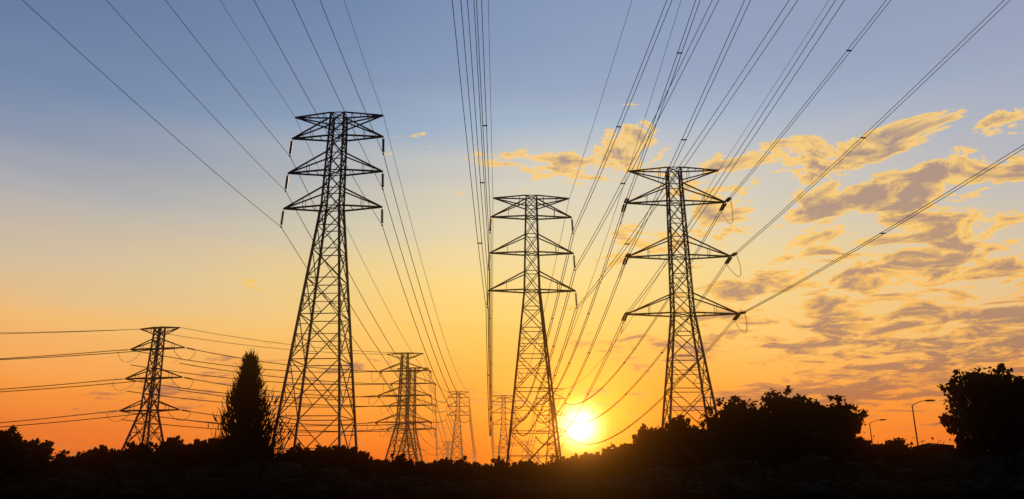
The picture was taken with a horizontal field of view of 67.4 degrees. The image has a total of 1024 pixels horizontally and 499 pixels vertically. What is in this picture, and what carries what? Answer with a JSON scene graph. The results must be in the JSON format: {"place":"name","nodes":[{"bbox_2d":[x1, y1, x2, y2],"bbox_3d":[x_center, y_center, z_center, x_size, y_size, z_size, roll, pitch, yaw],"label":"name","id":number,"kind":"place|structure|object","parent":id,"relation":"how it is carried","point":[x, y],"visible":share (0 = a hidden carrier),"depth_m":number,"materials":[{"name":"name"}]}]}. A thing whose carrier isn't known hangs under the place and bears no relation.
{"place":"outdoors","nodes":[
{"label":"outdoors","id":0,"kind":"place"},
{"bbox_2d":[0,0,1023,464],"label":"sky","id":1,"kind":"structure","parent":0,"point":[108,221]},
{"bbox_2d":[268,498,1022,498],"bbox_3d":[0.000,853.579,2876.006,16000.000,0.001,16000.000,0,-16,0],"label":"ground","id":2,"kind":"structure","parent":0,"point":[758,498],"depth_m":59.59,"materials":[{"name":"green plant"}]},
{"bbox_2d":[0,424,54,481],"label":"bush","id":3,"kind":"object","parent":2,"relation":"on","point":[19,456],"visible":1,"depth_m":59.34,"materials":[{"name":"black plant"}]},
{"bbox_2d":[50,449,70,461],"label":"tree","id":4,"kind":"object","parent":2,"relation":"on","point":[63,455],"visible":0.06,"depth_m":91.12,"materials":[{"name":"black plant"}]},
{"bbox_2d":[50,456,86,472],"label":"tree","id":5,"kind":"object","parent":2,"relation":"on","point":[61,464],"visible":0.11,"depth_m":69.15,"materials":[{"name":"black plant"}]},
{"bbox_2d":[69,445,136,473],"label":"bush","id":6,"kind":"object","parent":2,"relation":"on","point":[101,452],"visible":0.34,"depth_m":74.59,"materials":[{"name":"black plant"}]},
{"bbox_2d":[124,440,157,463],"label":"tree","id":7,"kind":"object","parent":2,"relation":"on","point":[142,449],"visible":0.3,"depth_m":77.87,"materials":[{"name":"black plant"}]},
{"bbox_2d":[106,326,195,449],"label":"tower","id":8,"kind":"structure","parent":2,"relation":"on","point":[156,353],"depth_m":253.59,"materials":[{"name":"metal"}]},
{"bbox_2d":[155,435,211,469],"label":"bush","id":9,"kind":"object","parent":2,"relation":"on","point":[173,444],"visible":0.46,"depth_m":75.82,"materials":[{"name":"black plant"}]},
{"bbox_2d":[186,436,226,465],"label":"bush","id":10,"kind":"object","parent":2,"relation":"on","point":[198,449],"visible":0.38,"depth_m":73.97,"materials":[{"name":"black plant"}]},
{"bbox_2d":[207,347,299,469],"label":"tree","id":11,"kind":"object","parent":2,"relation":"on","point":[248,436],"visible":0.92,"depth_m":73.48,"materials":[{"name":"black plant"}]},
{"bbox_2d":[238,442,285,466],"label":"bush","id":12,"kind":"object","parent":2,"relation":"on","point":[279,458],"visible":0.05,"depth_m":74.42,"materials":[{"name":"black plant"}]},
{"bbox_2d":[282,443,352,474],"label":"bush","id":13,"kind":"object","parent":2,"relation":"on","point":[317,457],"visible":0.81,"depth_m":75.46,"materials":[{"name":"black plant"}]},
{"bbox_2d":[271,111,384,453],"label":"tower","id":14,"kind":"structure","parent":2,"relation":"on","point":[330,124],"depth_m":122.54,"materials":[{"name":"metal"}]},
{"bbox_2d":[339,445,369,474],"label":"bush","id":15,"kind":"object","parent":2,"relation":"on","point":[358,459],"visible":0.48,"depth_m":78.05,"materials":[{"name":"black plant"}]},
{"bbox_2d":[350,456,400,477],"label":"bush","id":16,"kind":"object","parent":2,"relation":"on","point":[377,466],"visible":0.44,"depth_m":81.02,"materials":[{"name":"black plant"}]},
{"bbox_2d":[367,352,431,462],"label":"tower","id":17,"kind":"structure","parent":2,"relation":"on","point":[399,401],"depth_m":306.91,"materials":[{"name":"black metal"}]},
{"bbox_2d":[389,452,420,477],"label":"tree","id":18,"kind":"object","parent":2,"relation":"on","point":[407,468],"visible":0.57,"depth_m":83.98,"materials":[{"name":"black plant"}]},
{"bbox_2d":[379,367,436,464],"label":"tower","id":19,"kind":"structure","parent":2,"relation":"on","point":[414,409],"depth_m":349.07,"materials":[{"name":"black metal"}]},
{"bbox_2d":[415,456,450,478],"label":"tree","id":20,"kind":"object","parent":2,"relation":"on","point":[429,470],"visible":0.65,"depth_m":84.85,"materials":[{"name":"black plant"}]},
{"bbox_2d":[442,441,453,459],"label":"tower","id":21,"kind":"structure","parent":2,"relation":"on","point":[448,449],"depth_m":1088.11,"materials":[{"name":"black metal"}]},
{"bbox_2d":[435,455,479,479],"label":"bush","id":22,"kind":"object","parent":2,"relation":"on","point":[461,468],"visible":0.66,"depth_m":87.38,"materials":[{"name":"black plant"}]},
{"bbox_2d":[446,391,469,460],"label":"tower","id":23,"kind":"structure","parent":2,"relation":"on","point":[454,431],"depth_m":541.91,"materials":[{"name":"black metal"}]},
{"bbox_2d":[470,461,500,479],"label":"tree","id":24,"kind":"object","parent":2,"relation":"on","point":[485,471],"visible":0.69,"depth_m":89.93,"materials":[{"name":"black plant"}]},
{"bbox_2d":[494,446,503,457],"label":"tower","id":25,"kind":"structure","parent":2,"relation":"on","point":[499,450],"depth_m":1375.61,"materials":[{"name":"black metal"}]},
{"bbox_2d":[377,354,566,463],"bbox_3d":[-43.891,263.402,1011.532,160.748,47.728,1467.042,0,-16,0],"label":"conductors","id":26,"kind":"object","parent":25,"relation":"on","point":[473,440],"visible":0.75,"depth_m":596.27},
{"bbox_2d":[491,395,515,462],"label":"tower","id":27,"kind":"structure","parent":2,"relation":"on","point":[502,418],"depth_m":519.56,"materials":[{"name":"black metal"}]},
{"bbox_2d":[0,0,1023,444],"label":"conductors","id":28,"kind":"object","parent":27,"relation":"attached to","point":[490,344],"visible":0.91,"depth_m":143.43,"materials":[{"name":"metal"}]},
{"bbox_2d":[0,435,1023,498],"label":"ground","id":29,"kind":"structure","parent":2,"relation":"on","point":[939,474],"depth_m":59.10,"materials":[{"name":"black plant"}]},
{"bbox_2d":[490,456,533,480],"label":"bush","id":30,"kind":"object","parent":2,"relation":"on","point":[514,470],"visible":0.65,"depth_m":89.97,"materials":[{"name":"black plant"}]},
{"bbox_2d":[521,441,533,460],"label":"tower","id":31,"kind":"structure","parent":2,"relation":"on","point":[527,450],"depth_m":1244.77,"materials":[{"name":"black metal"}]},
{"bbox_2d":[486,195,577,464],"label":"tower","id":32,"kind":"structure","parent":2,"relation":"on","point":[547,365],"depth_m":146.98,"materials":[{"name":"metal"}]},
{"bbox_2d":[521,454,564,480],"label":"bush","id":33,"kind":"object","parent":2,"relation":"on","point":[542,470],"visible":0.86,"depth_m":86.50,"materials":[{"name":"black plant"}]},
{"bbox_2d":[536,388,567,462],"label":"tower","id":34,"kind":"structure","parent":2,"relation":"on","point":[547,453],"depth_m":502.53,"materials":[{"name":"black metal"}]},
{"bbox_2d":[556,453,601,480],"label":"bush","id":35,"kind":"object","parent":2,"relation":"on","point":[569,467],"visible":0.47,"depth_m":85.02,"materials":[{"name":"brown plant"}]},
{"bbox_2d":[574,443,626,479],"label":"bush","id":36,"kind":"object","parent":2,"relation":"on","point":[606,460],"visible":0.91,"depth_m":83.31,"materials":[{"name":"brown plant"}]},
{"bbox_2d":[601,444,639,476],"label":"bush","id":37,"kind":"object","parent":2,"relation":"on","point":[620,452],"visible":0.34,"depth_m":82.77,"materials":[{"name":"brown plant"}]},
{"bbox_2d":[617,434,640,477],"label":"tree","id":38,"kind":"object","parent":2,"relation":"on","point":[633,444],"visible":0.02,"depth_m":91.24,"materials":[{"name":"brown plant"}]},
{"bbox_2d":[624,442,682,475],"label":"bush","id":39,"kind":"object","parent":2,"relation":"on","point":[641,451],"visible":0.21,"depth_m":81.78,"materials":[{"name":"black plant"}]},
{"bbox_2d":[634,423,680,467],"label":"bush","id":40,"kind":"object","parent":2,"relation":"on","point":[646,437],"visible":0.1,"depth_m":89.97,"materials":[{"name":"black plant"}]},
{"bbox_2d":[620,414,732,475],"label":"bush","id":41,"kind":"object","parent":2,"relation":"on","point":[678,438],"visible":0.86,"depth_m":80.86,"materials":[{"name":"black plant"}]},
{"bbox_2d":[619,166,746,427],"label":"tower","id":42,"kind":"structure","parent":2,"relation":"on","point":[685,258],"depth_m":140.48,"materials":[{"name":"metal"}]},
{"bbox_2d":[681,424,748,469],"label":"bush","id":43,"kind":"object","parent":2,"relation":"on","point":[712,451],"visible":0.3,"depth_m":82.05,"materials":[{"name":"black plant"}]},
{"bbox_2d":[699,409,794,467],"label":"tree","id":44,"kind":"object","parent":2,"relation":"on","point":[743,434],"visible":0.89,"depth_m":83.38,"materials":[{"name":"black plant"}]},
{"bbox_2d":[700,385,806,468],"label":"tree","id":45,"kind":"object","parent":2,"relation":"on","point":[778,411],"visible":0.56,"depth_m":84.26,"materials":[{"name":"black plant"}]},
{"bbox_2d":[784,393,868,458],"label":"tree","id":46,"kind":"object","parent":2,"relation":"on","point":[822,422],"visible":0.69,"depth_m":85.55,"materials":[{"name":"black plant"}]},
{"bbox_2d":[818,434,872,466],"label":"bush","id":47,"kind":"object","parent":2,"relation":"on","point":[861,440],"visible":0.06,"depth_m":87.98,"materials":[{"name":"black plant"}]},
{"bbox_2d":[832,441,886,464],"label":"bush","id":48,"kind":"object","parent":2,"relation":"on","point":[860,453],"visible":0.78,"depth_m":76.00,"materials":[{"name":"black plant"}]},
{"bbox_2d":[871,437,922,467],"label":"bush","id":49,"kind":"object","parent":2,"relation":"on","point":[896,448],"visible":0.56,"depth_m":75.82,"materials":[{"name":"black plant"}]},
{"bbox_2d":[912,400,934,457],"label":"street lamp","id":50,"kind":"object","parent":2,"relation":"on","point":[915,424],"visible":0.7,"depth_m":93.46,"materials":[{"name":"metal"}]},
{"bbox_2d":[913,445,954,461],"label":"tree","id":51,"kind":"object","parent":2,"relation":"on","point":[924,452],"visible":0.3,"depth_m":85.18,"materials":[{"name":"black plant"}]},
{"bbox_2d":[939,405,1017,459],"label":"tree","id":52,"kind":"object","parent":2,"relation":"on","point":[971,446],"visible":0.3,"depth_m":80.87,"materials":[{"name":"black plant"}]},
{"bbox_2d":[937,379,1020,455],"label":"tree","id":53,"kind":"object","parent":2,"relation":"on","point":[953,401],"visible":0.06,"depth_m":89.77,"materials":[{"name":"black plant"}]},
{"bbox_2d":[945,363,1023,456],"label":"tree","id":54,"kind":"object","parent":2,"relation":"on","point":[979,389],"visible":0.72,"depth_m":78.49,"materials":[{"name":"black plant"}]},
{"bbox_2d":[955,375,1023,452],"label":"tree","id":55,"kind":"object","parent":2,"relation":"on","point":[1012,409],"visible":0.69,"depth_m":76.63,"materials":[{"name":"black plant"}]},
{"bbox_2d":[869,419,886,443],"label":"street lamp","id":56,"kind":"object","parent":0,"point":[870,427],"visible":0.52,"depth_m":125.32,"materials":[{"name":"metal"}]}
]}

